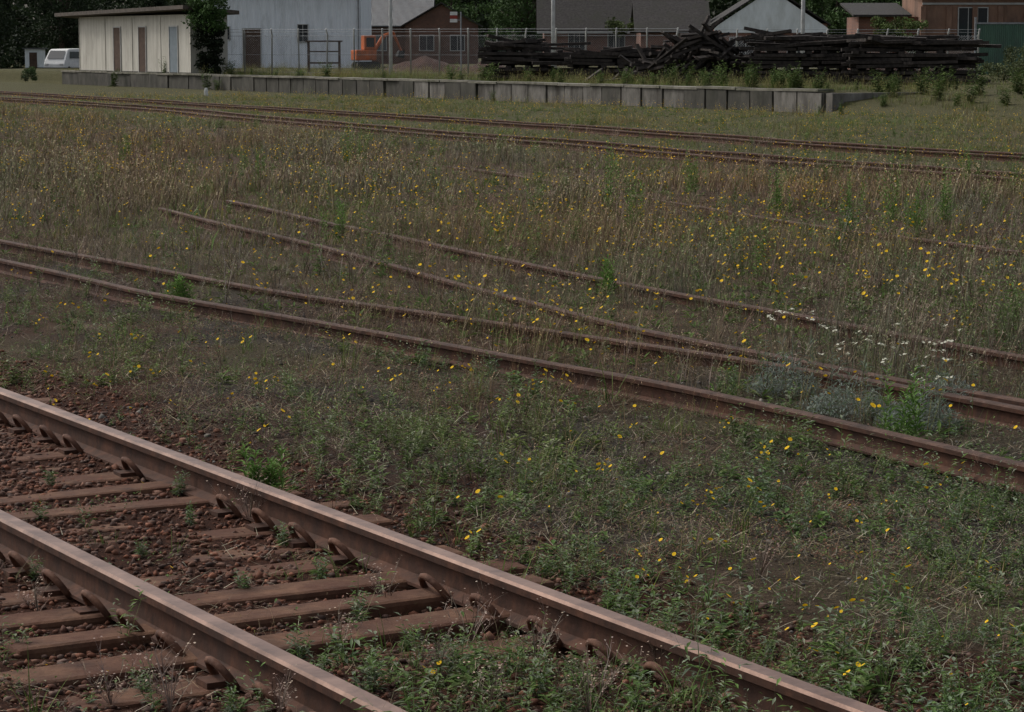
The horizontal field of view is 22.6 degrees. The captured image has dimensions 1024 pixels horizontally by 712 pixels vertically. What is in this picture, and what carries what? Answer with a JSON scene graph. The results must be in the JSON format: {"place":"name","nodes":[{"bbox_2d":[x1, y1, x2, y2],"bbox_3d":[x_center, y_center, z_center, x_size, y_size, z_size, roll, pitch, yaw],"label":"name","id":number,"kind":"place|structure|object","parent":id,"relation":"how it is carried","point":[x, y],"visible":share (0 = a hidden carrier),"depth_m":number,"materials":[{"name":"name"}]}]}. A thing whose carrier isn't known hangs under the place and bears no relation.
{"place":"outdoors","nodes":[
{"label":"outdoors","id":0,"kind":"place"},
{"bbox_2d":[405,25,477,63],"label":"wing walls","id":1,"kind":"structure","parent":0,"point":[447,30],"depth_m":167.88,"materials":[{"name":"brown brick"}]},
{"bbox_2d":[406,5,476,24],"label":"wing gable","id":2,"kind":"structure","parent":1,"relation":"on","point":[439,15],"depth_m":167.71,"materials":[{"name":"brown brick"}]},
{"bbox_2d":[0,46,1023,711],"bbox_3d":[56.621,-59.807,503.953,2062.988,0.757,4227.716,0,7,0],"label":"ground","id":3,"kind":"structure","parent":0,"point":[46,82],"depth_m":14.30,"materials":[{"name":"green plant"}]},
{"bbox_2d":[0,0,32,44],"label":"broadleaf tree","id":4,"kind":"object","parent":3,"relation":"on","point":[6,22],"visible":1,"depth_m":174.10,"materials":[{"name":"green plant"}]},
{"bbox_2d":[7,574,51,610],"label":"dry branching weed","id":5,"kind":"object","parent":3,"relation":"on","point":[35,597],"visible":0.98,"depth_m":8.86,"materials":[{"name":"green plant"}]},
{"bbox_2d":[22,48,47,67],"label":"white hut","id":6,"kind":"object","parent":3,"relation":"on","point":[34,57],"visible":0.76,"depth_m":173.31,"materials":[{"name":"paint"}]},
{"bbox_2d":[0,21,78,67],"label":"hedge","id":7,"kind":"object","parent":3,"relation":"on","point":[8,62],"visible":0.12,"depth_m":184.36,"materials":[{"name":"green plant"}]},
{"bbox_2d":[19,0,104,48],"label":"broadleaf tree","id":8,"kind":"object","parent":3,"relation":"on","point":[64,34],"visible":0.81,"depth_m":181.60,"materials":[{"name":"green plant"}]},
{"bbox_2d":[44,48,79,67],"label":"parked van","id":9,"kind":"object","parent":3,"relation":"on","point":[62,58],"visible":0.55,"depth_m":159.67,"materials":[{"name":"white paint"}]},
{"bbox_2d":[54,5,238,73],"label":"platform shed","id":10,"kind":"structure","parent":3,"relation":"on","point":[144,39],"depth_m":114.76,"materials":[{"name":"beige wood"}]},
{"bbox_2d":[114,28,119,70],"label":"door","id":11,"kind":"structure","parent":10,"relation":"in","point":[116,30],"depth_m":117.26,"materials":[{"name":"brown wood"}]},
{"bbox_2d":[139,27,145,71],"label":"door","id":12,"kind":"structure","parent":10,"relation":"in","point":[142,59],"depth_m":114.60,"materials":[{"name":"brown wood"}]},
{"bbox_2d":[169,27,176,71],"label":"door","id":13,"kind":"structure","parent":10,"relation":"in","point":[172,30],"depth_m":111.51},
{"bbox_2d":[181,0,229,34],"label":"ivy vine","id":14,"kind":"object","parent":10,"relation":"attached to","point":[208,12],"visible":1,"depth_m":108.98,"materials":[{"name":"green plant"}]},
{"bbox_2d":[103,0,201,9],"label":"broadleaf tree","id":15,"kind":"object","parent":3,"relation":"on","point":[147,3],"visible":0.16,"depth_m":191.54,"materials":[{"name":"green plant"}]},
{"bbox_2d":[118,619,196,711],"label":"dry branching weed","id":16,"kind":"object","parent":3,"relation":"on","point":[169,706],"visible":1,"depth_m":7.56,"materials":[{"name":"green plant"}]},
{"bbox_2d":[162,274,194,298],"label":"tall green weed","id":17,"kind":"object","parent":3,"relation":"on","point":[180,283],"visible":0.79,"depth_m":19.13,"materials":[{"name":"green plant"}]},
{"bbox_2d":[190,22,224,73],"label":"ivy vine","id":18,"kind":"object","parent":3,"relation":"on","point":[210,60],"visible":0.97,"depth_m":109.15,"materials":[{"name":"green plant"}]},
{"bbox_2d":[212,681,240,711],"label":"track weed","id":19,"kind":"object","parent":3,"relation":"on","point":[230,707],"visible":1,"depth_m":7.45,"materials":[{"name":"green plant"}]},
{"bbox_2d":[233,442,296,492],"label":"tall green weed","id":20,"kind":"object","parent":3,"relation":"on","point":[254,471],"visible":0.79,"depth_m":11.05,"materials":[{"name":"green plant"}]},
{"bbox_2d":[258,664,296,711],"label":"dry branching weed","id":21,"kind":"object","parent":3,"relation":"on","point":[282,701],"visible":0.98,"depth_m":7.39,"materials":[{"name":"green plant"}]},
{"bbox_2d":[215,0,371,67],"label":"white warehouse","id":22,"kind":"structure","parent":3,"relation":"on","point":[304,14],"depth_m":139.24,"materials":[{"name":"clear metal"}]},
{"bbox_2d":[243,30,260,67],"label":"loading door","id":23,"kind":"structure","parent":22,"relation":"in","point":[250,34],"depth_m":139.35,"materials":[{"name":"brown wood"}]},
{"bbox_2d":[283,623,315,663],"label":"track weed","id":24,"kind":"object","parent":3,"relation":"on","point":[301,655],"visible":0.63,"depth_m":8.08,"materials":[{"name":"green plant"}]},
{"bbox_2d":[305,40,342,71],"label":"timber trestle","id":25,"kind":"object","parent":3,"relation":"on","point":[339,52],"visible":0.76,"depth_m":117.59,"materials":[{"name":"grey wood"}]},
{"bbox_2d":[319,193,347,242],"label":"tall green weed","id":26,"kind":"object","parent":3,"relation":"on","point":[338,222],"visible":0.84,"depth_m":24.96,"materials":[{"name":"green plant"}]},
{"bbox_2d":[313,593,371,648],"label":"dry branching weed","id":27,"kind":"object","parent":3,"relation":"on","point":[340,629],"visible":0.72,"depth_m":8.29,"materials":[{"name":"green plant"}]},
{"bbox_2d":[348,587,371,621],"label":"track weed","id":28,"kind":"object","parent":3,"relation":"on","point":[358,602],"visible":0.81,"depth_m":8.71,"materials":[{"name":"green plant"}]},
{"bbox_2d":[360,647,388,691],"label":"track weed","id":29,"kind":"object","parent":3,"relation":"on","point":[373,687],"visible":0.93,"depth_m":7.62,"materials":[{"name":"green plant"}]},
{"bbox_2d":[351,31,404,68],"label":"excavator","id":30,"kind":"object","parent":3,"relation":"on","point":[400,53],"visible":0.81,"depth_m":132.81,"materials":[{"name":"orange metal"}]},
{"bbox_2d":[372,27,404,63],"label":"walls","id":31,"kind":"structure","parent":3,"relation":"on","point":[399,32],"depth_m":170.12,"materials":[{"name":"grey metal"}]},
{"bbox_2d":[371,0,434,26],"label":"roof","id":32,"kind":"structure","parent":31,"relation":"on","point":[404,11],"depth_m":171.24,"materials":[{"name":"grey metal"}]},
{"bbox_2d":[389,0,392,75],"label":"utility pole","id":33,"kind":"object","parent":3,"relation":"on","point":[390,41],"visible":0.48,"depth_m":105.38,"materials":[{"name":"paint"}]},
{"bbox_2d":[398,624,423,650],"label":"track weed","id":34,"kind":"object","parent":3,"relation":"on","point":[409,641],"visible":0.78,"depth_m":8.31,"materials":[{"name":"green plant"}]},
{"bbox_2d":[376,56,459,71],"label":"soil heap","id":35,"kind":"object","parent":3,"relation":"on","point":[424,59],"visible":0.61,"depth_m":120.11,"materials":[{"name":"soil"}]},
{"bbox_2d":[0,0,866,61],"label":"distant treeline","id":36,"kind":"object","parent":3,"relation":"on","point":[717,9],"visible":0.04,"depth_m":240.17,"materials":[{"name":"green plant"}]},
{"bbox_2d":[227,28,678,75],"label":"chain link fence","id":37,"kind":"object","parent":3,"relation":"on","point":[411,44],"visible":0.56,"depth_m":108.50,"materials":[{"name":"metal"}]},
{"bbox_2d":[437,624,468,670],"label":"track weed","id":38,"kind":"object","parent":3,"relation":"on","point":[458,658],"visible":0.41,"depth_m":7.92,"materials":[{"name":"green plant"}]},
{"bbox_2d":[435,0,492,44],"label":"broadleaf tree","id":39,"kind":"object","parent":3,"relation":"on","point":[450,3],"visible":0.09,"depth_m":193.41,"materials":[{"name":"green plant"}]},
{"bbox_2d":[440,571,503,640],"bbox_3d":[-0.127,0.827,8.455,0.228,0.258,0.196,0,7,0],"label":"dry branching weed","id":40,"kind":"object","parent":3,"relation":"on","point":[472,637],"visible":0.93,"depth_m":8.46,"materials":[{"name":"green plant"}]},
{"bbox_2d":[457,653,509,710],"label":"dry branching weed","id":41,"kind":"object","parent":3,"relation":"on","point":[495,683],"visible":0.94,"depth_m":7.35,"materials":[{"name":"green plant"}]},
{"bbox_2d":[61,70,924,112],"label":"railway platform","id":42,"kind":"structure","parent":3,"relation":"on","point":[702,97],"depth_m":85.82,"materials":[{"name":"concrete"}]},
{"bbox_2d":[462,0,542,51],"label":"broadleaf tree","id":43,"kind":"object","parent":3,"relation":"on","point":[520,17],"visible":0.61,"depth_m":187.66,"materials":[{"name":"green plant"}]},
{"bbox_2d":[0,181,1023,711],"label":"broadleaf weeds","id":44,"kind":"object","parent":3,"relation":"on","point":[632,597],"visible":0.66,"depth_m":10.68,"materials":[{"name":"green plant"}]},
{"bbox_2d":[0,87,1023,567],"bbox_3d":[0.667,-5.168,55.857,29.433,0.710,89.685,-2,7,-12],"label":"dry grass","id":45,"kind":"structure","parent":3,"relation":"on","point":[60,169],"depth_m":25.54,"materials":[{"name":"plant"}]},
{"bbox_2d":[0,200,1023,493],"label":"railway turnout track","id":46,"kind":"structure","parent":3,"relation":"on","point":[1006,410],"depth_m":15.74,"materials":[{"name":"brown metal"}]},
{"bbox_2d":[0,349,1023,711],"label":"track ballast","id":47,"kind":"structure","parent":3,"relation":"on","point":[134,565],"depth_m":9.56,"materials":[{"name":"gravel"}]},
{"bbox_2d":[170,466,190,496],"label":"track weed","id":48,"kind":"object","parent":47,"relation":"on","point":[176,492],"visible":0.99,"depth_m":11.15,"materials":[{"name":"green plant"}]},
{"bbox_2d":[308,549,331,579],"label":"track weed","id":49,"kind":"object","parent":47,"relation":"on","point":[320,572],"visible":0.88,"depth_m":9.39,"materials":[{"name":"green plant"}]},
{"bbox_2d":[396,617,459,675],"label":"dry branching weed","id":50,"kind":"object","parent":47,"relation":"on","point":[438,648],"visible":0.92,"depth_m":7.78,"materials":[{"name":"green plant"}]},
{"bbox_2d":[0,382,886,711],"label":"railway track","id":51,"kind":"structure","parent":47,"relation":"on","point":[222,650],"depth_m":8.74,"materials":[{"name":"rusted steel"},{"name":"wood"}]},
{"bbox_2d":[73,636,140,703],"bbox_3d":[-1.203,0.949,7.629,0.196,0.194,0.184,-7,10,-43],"label":"dry branching weed","id":52,"kind":"object","parent":51,"relation":"on","point":[109,691],"visible":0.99,"depth_m":7.63,"materials":[{"name":"green plant"}]},
{"bbox_2d":[216,465,269,521],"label":"dry branching weed","id":53,"kind":"object","parent":51,"relation":"on","point":[247,507],"visible":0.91,"depth_m":10.53,"materials":[{"name":"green plant"}]},
{"bbox_2d":[359,558,399,596],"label":"dry branching weed","id":54,"kind":"object","parent":51,"relation":"on","point":[379,582],"visible":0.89,"depth_m":9.00,"materials":[{"name":"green plant"}]},
{"bbox_2d":[581,637,625,697],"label":"dry branching weed","id":55,"kind":"object","parent":47,"relation":"on","point":[610,678],"visible":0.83,"depth_m":7.62,"materials":[{"name":"green plant"}]},
{"bbox_2d":[0,221,1023,711],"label":"creeping ground cover","id":56,"kind":"object","parent":3,"relation":"on","point":[620,529],"visible":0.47,"depth_m":12.38,"materials":[{"name":"green plant"}]},
{"bbox_2d":[0,97,1023,185],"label":"railway siding track","id":57,"kind":"structure","parent":3,"relation":"on","point":[208,113],"depth_m":48.36,"materials":[{"name":"brown metal"}]},
{"bbox_2d":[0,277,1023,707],"bbox_3d":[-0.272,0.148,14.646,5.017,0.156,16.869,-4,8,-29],"label":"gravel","id":58,"kind":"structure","parent":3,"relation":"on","point":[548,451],"depth_m":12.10,"materials":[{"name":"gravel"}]},
{"bbox_2d":[0,91,1023,162],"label":"railway siding track","id":59,"kind":"structure","parent":3,"relation":"on","point":[847,147],"depth_m":55.47,"materials":[{"name":"brown metal"}]},
{"bbox_2d":[0,89,1023,711],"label":"yellow flowers","id":60,"kind":"object","parent":3,"relation":"on","point":[764,285],"visible":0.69,"depth_m":23.37,"materials":[{"name":"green plant"}]},
{"bbox_2d":[0,109,1023,333],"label":"leafy green weeds","id":61,"kind":"object","parent":3,"relation":"on","point":[697,272],"visible":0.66,"depth_m":30.75,"materials":[{"name":"green plant"}]},
{"bbox_2d":[478,34,590,80],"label":"railway sleeper stack","id":62,"kind":"object","parent":3,"relation":"on","point":[544,57],"visible":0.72,"depth_m":92.42,"materials":[{"name":"brown wood"}]},
{"bbox_2d":[505,597,567,663],"bbox_3d":[0.059,0.880,8.073,0.187,0.203,0.248,2,7,19],"label":"dry branching weed","id":63,"kind":"object","parent":3,"relation":"on","point":[539,643],"visible":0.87,"depth_m":8.10,"materials":[{"name":"green plant"}]},
{"bbox_2d":[524,652,555,698],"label":"track weed","id":64,"kind":"object","parent":3,"relation":"on","point":[539,688],"visible":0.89,"depth_m":7.62,"materials":[{"name":"green plant"}]},
{"bbox_2d":[107,56,1023,114],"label":"platform bushes","id":65,"kind":"object","parent":3,"relation":"on","point":[891,85],"visible":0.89,"depth_m":74.24,"materials":[{"name":"green plant"}]},
{"bbox_2d":[541,643,619,711],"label":"dry branching weed","id":66,"kind":"object","parent":3,"relation":"on","point":[587,701],"visible":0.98,"depth_m":7.40,"materials":[{"name":"green plant"}]},
{"bbox_2d":[543,34,635,65],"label":"walls","id":67,"kind":"structure","parent":3,"relation":"on","point":[600,44],"depth_m":154.71,"materials":[{"name":"red brick"}]},
{"bbox_2d":[536,0,704,30],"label":"roof","id":68,"kind":"structure","parent":67,"relation":"on","point":[581,15],"depth_m":155.39,"materials":[{"name":"tile"}]},
{"bbox_2d":[589,137,620,215],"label":"tall green weed","id":69,"kind":"object","parent":3,"relation":"on","point":[608,182],"visible":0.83,"depth_m":27.98,"materials":[{"name":"green plant"}]},
{"bbox_2d":[595,254,620,295],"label":"tall green weed","id":70,"kind":"object","parent":3,"relation":"on","point":[608,274],"visible":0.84,"depth_m":19.61,"materials":[{"name":"green plant"}]},
{"bbox_2d":[561,45,679,80],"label":"railway sleeper stack","id":71,"kind":"object","parent":3,"relation":"on","point":[584,60],"visible":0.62,"depth_m":90.14,"materials":[{"name":"brown wood"}]},
{"bbox_2d":[622,167,646,222],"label":"tall green weed","id":72,"kind":"object","parent":3,"relation":"on","point":[629,208],"visible":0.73,"depth_m":26.94,"materials":[{"name":"green plant"}]},
{"bbox_2d":[636,33,695,57],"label":"side wing","id":73,"kind":"structure","parent":3,"relation":"on","point":[655,41],"depth_m":146.96,"materials":[{"name":"brown brick"}]},
{"bbox_2d":[604,17,633,36],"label":"ivy vine","id":74,"kind":"object","parent":73,"relation":"on","point":[613,25],"visible":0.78,"depth_m":150.13,"materials":[{"name":"green plant"}]},
{"bbox_2d":[630,1,710,32],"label":"wing roof","id":75,"kind":"structure","parent":73,"relation":"on","point":[681,15],"depth_m":148.01,"materials":[{"name":"tile"}]},
{"bbox_2d":[582,15,768,82],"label":"sleeper pile","id":76,"kind":"object","parent":3,"relation":"on","point":[708,47],"visible":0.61,"depth_m":86.25,"materials":[{"name":"brown wood"}]},
{"bbox_2d":[681,149,698,194],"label":"tall green weed","id":77,"kind":"object","parent":3,"relation":"on","point":[691,176],"visible":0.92,"depth_m":32.53,"materials":[{"name":"green plant"}]},
{"bbox_2d":[384,156,1023,256],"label":"buried rail","id":78,"kind":"object","parent":3,"relation":"on","point":[936,241],"visible":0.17,"depth_m":26.81,"materials":[{"name":"brown metal"}]},
{"bbox_2d":[733,531,780,576],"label":"dry branching weed","id":79,"kind":"object","parent":3,"relation":"on","point":[764,562],"visible":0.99,"depth_m":9.23,"materials":[{"name":"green plant"}]},
{"bbox_2d":[713,24,826,59],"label":"walls","id":80,"kind":"structure","parent":3,"relation":"on","point":[739,35],"depth_m":145.43,"materials":[{"name":"red brick"}]},
{"bbox_2d":[709,0,830,25],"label":"roof","id":81,"kind":"structure","parent":80,"relation":"on","point":[733,8],"depth_m":146.20,"materials":[{"name":"tile"}]},
{"bbox_2d":[716,0,826,27],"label":"gable wall","id":82,"kind":"structure","parent":80,"relation":"on","point":[770,14],"depth_m":145.27,"materials":[{"name":"white paint"}]},
{"bbox_2d":[765,164,793,216],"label":"tall green weed","id":83,"kind":"object","parent":3,"relation":"on","point":[778,196],"visible":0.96,"depth_m":28.66,"materials":[{"name":"green plant"}]},
{"bbox_2d":[742,308,824,397],"bbox_3d":[1.492,-0.019,14.057,0.463,0.480,0.458,0,7,0],"label":"yarrow plant","id":84,"kind":"object","parent":3,"relation":"on","point":[762,385],"visible":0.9,"depth_m":14.05,"materials":[{"name":"green plant"}]},
{"bbox_2d":[736,26,895,83],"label":"railway sleeper stack","id":85,"kind":"object","parent":3,"relation":"on","point":[827,54],"visible":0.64,"depth_m":85.37,"materials":[{"name":"brown wood"}]},
{"bbox_2d":[676,29,980,74],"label":"chain link fence","id":86,"kind":"object","parent":3,"relation":"on","point":[827,32],"visible":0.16,"depth_m":102.72,"materials":[{"name":"metal"}]},
{"bbox_2d":[805,0,865,34],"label":"broadleaf tree","id":87,"kind":"object","parent":3,"relation":"on","point":[835,18],"visible":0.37,"depth_m":159.52,"materials":[{"name":"green plant"}]},
{"bbox_2d":[797,326,899,421],"bbox_3d":[1.746,0.085,13.285,0.556,0.474,0.544,0,7,0],"label":"yarrow plant","id":88,"kind":"object","parent":3,"relation":"on","point":[832,402],"visible":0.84,"depth_m":13.24,"materials":[{"name":"green plant"}]},
{"bbox_2d":[836,169,867,227],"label":"tall green weed","id":89,"kind":"object","parent":3,"relation":"on","point":[849,198],"visible":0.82,"depth_m":26.22,"materials":[{"name":"green plant"}]},
{"bbox_2d":[875,145,903,234],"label":"tall green weed","id":90,"kind":"object","parent":3,"relation":"on","point":[890,203],"visible":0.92,"depth_m":25.26,"materials":[{"name":"green plant"}]},
{"bbox_2d":[870,15,929,52],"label":"climbing shrub","id":91,"kind":"object","parent":3,"relation":"on","point":[884,26],"visible":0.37,"depth_m":112.14,"materials":[{"name":"green plant"}]},
{"bbox_2d":[875,364,932,438],"bbox_3d":[1.885,0.236,12.380,0.304,0.400,0.323,0,7,0],"label":"tall green weed","id":92,"kind":"object","parent":3,"relation":"on","point":[909,423],"visible":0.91,"depth_m":12.35,"materials":[{"name":"green plant"}]},
{"bbox_2d":[902,174,928,232],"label":"tall green weed","id":93,"kind":"object","parent":3,"relation":"on","point":[923,205],"visible":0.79,"depth_m":26.17,"materials":[{"name":"green plant"}]},
{"bbox_2d":[874,341,962,432],"bbox_3d":[2.049,0.152,12.908,0.471,0.433,0.486,0,7,0],"label":"yarrow plant","id":94,"kind":"object","parent":3,"relation":"on","point":[939,413],"visible":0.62,"depth_m":12.90,"materials":[{"name":"green plant"}]},
{"bbox_2d":[841,33,1001,84],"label":"railway sleeper stack","id":95,"kind":"object","parent":3,"relation":"on","point":[900,59],"visible":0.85,"depth_m":83.85,"materials":[{"name":"brown wood"}]},
{"bbox_2d":[840,0,1023,70],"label":"terracotta workshop","id":96,"kind":"structure","parent":3,"relation":"on","point":[949,14],"depth_m":114.58,"materials":[{"name":"paint"}]},
{"bbox_2d":[959,8,986,39],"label":"window glass","id":97,"kind":"structure","parent":96,"relation":"in","point":[963,12],"depth_m":114.57,"materials":[{"name":"grey glass"}]},
{"bbox_2d":[895,323,983,408],"bbox_3d":[2.296,0.062,13.602,0.493,0.461,0.453,0,7,0],"label":"yarrow plant","id":98,"kind":"object","parent":3,"relation":"on","point":[950,384],"visible":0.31,"depth_m":13.61,"materials":[{"name":"green plant"}]},
{"bbox_2d":[926,153,956,223],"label":"tall green weed","id":99,"kind":"object","parent":3,"relation":"on","point":[944,203],"visible":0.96,"depth_m":27.45,"materials":[{"name":"green plant"}]},
{"bbox_2d":[968,57,1023,82],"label":"roadside shrub","id":100,"kind":"object","parent":3,"relation":"on","point":[988,66],"visible":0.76,"depth_m":87.31,"materials":[{"name":"green plant"}]},
{"bbox_2d":[1000,43,1023,80],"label":"roadside shrub","id":101,"kind":"object","parent":3,"relation":"on","point":[1009,54],"visible":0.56,"depth_m":94.10,"materials":[{"name":"green plant"}]},
{"bbox_2d":[70,59,1023,111],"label":"platform grass","id":102,"kind":"structure","parent":0,"point":[580,79],"depth_m":83.25,"materials":[{"name":"green plant"}]},
{"bbox_2d":[714,28,826,31],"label":"gable band","id":103,"kind":"object","parent":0,"point":[775,29],"visible":0.43,"depth_m":145.35,"materials":[{"name":"white paint"}]},
{"bbox_2d":[974,17,1023,74],"bbox_3d":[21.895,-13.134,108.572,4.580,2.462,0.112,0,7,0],"label":"shipping container","id":104,"kind":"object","parent":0,"point":[1006,34],"depth_m":108.51,"materials":[{"name":"metal"}]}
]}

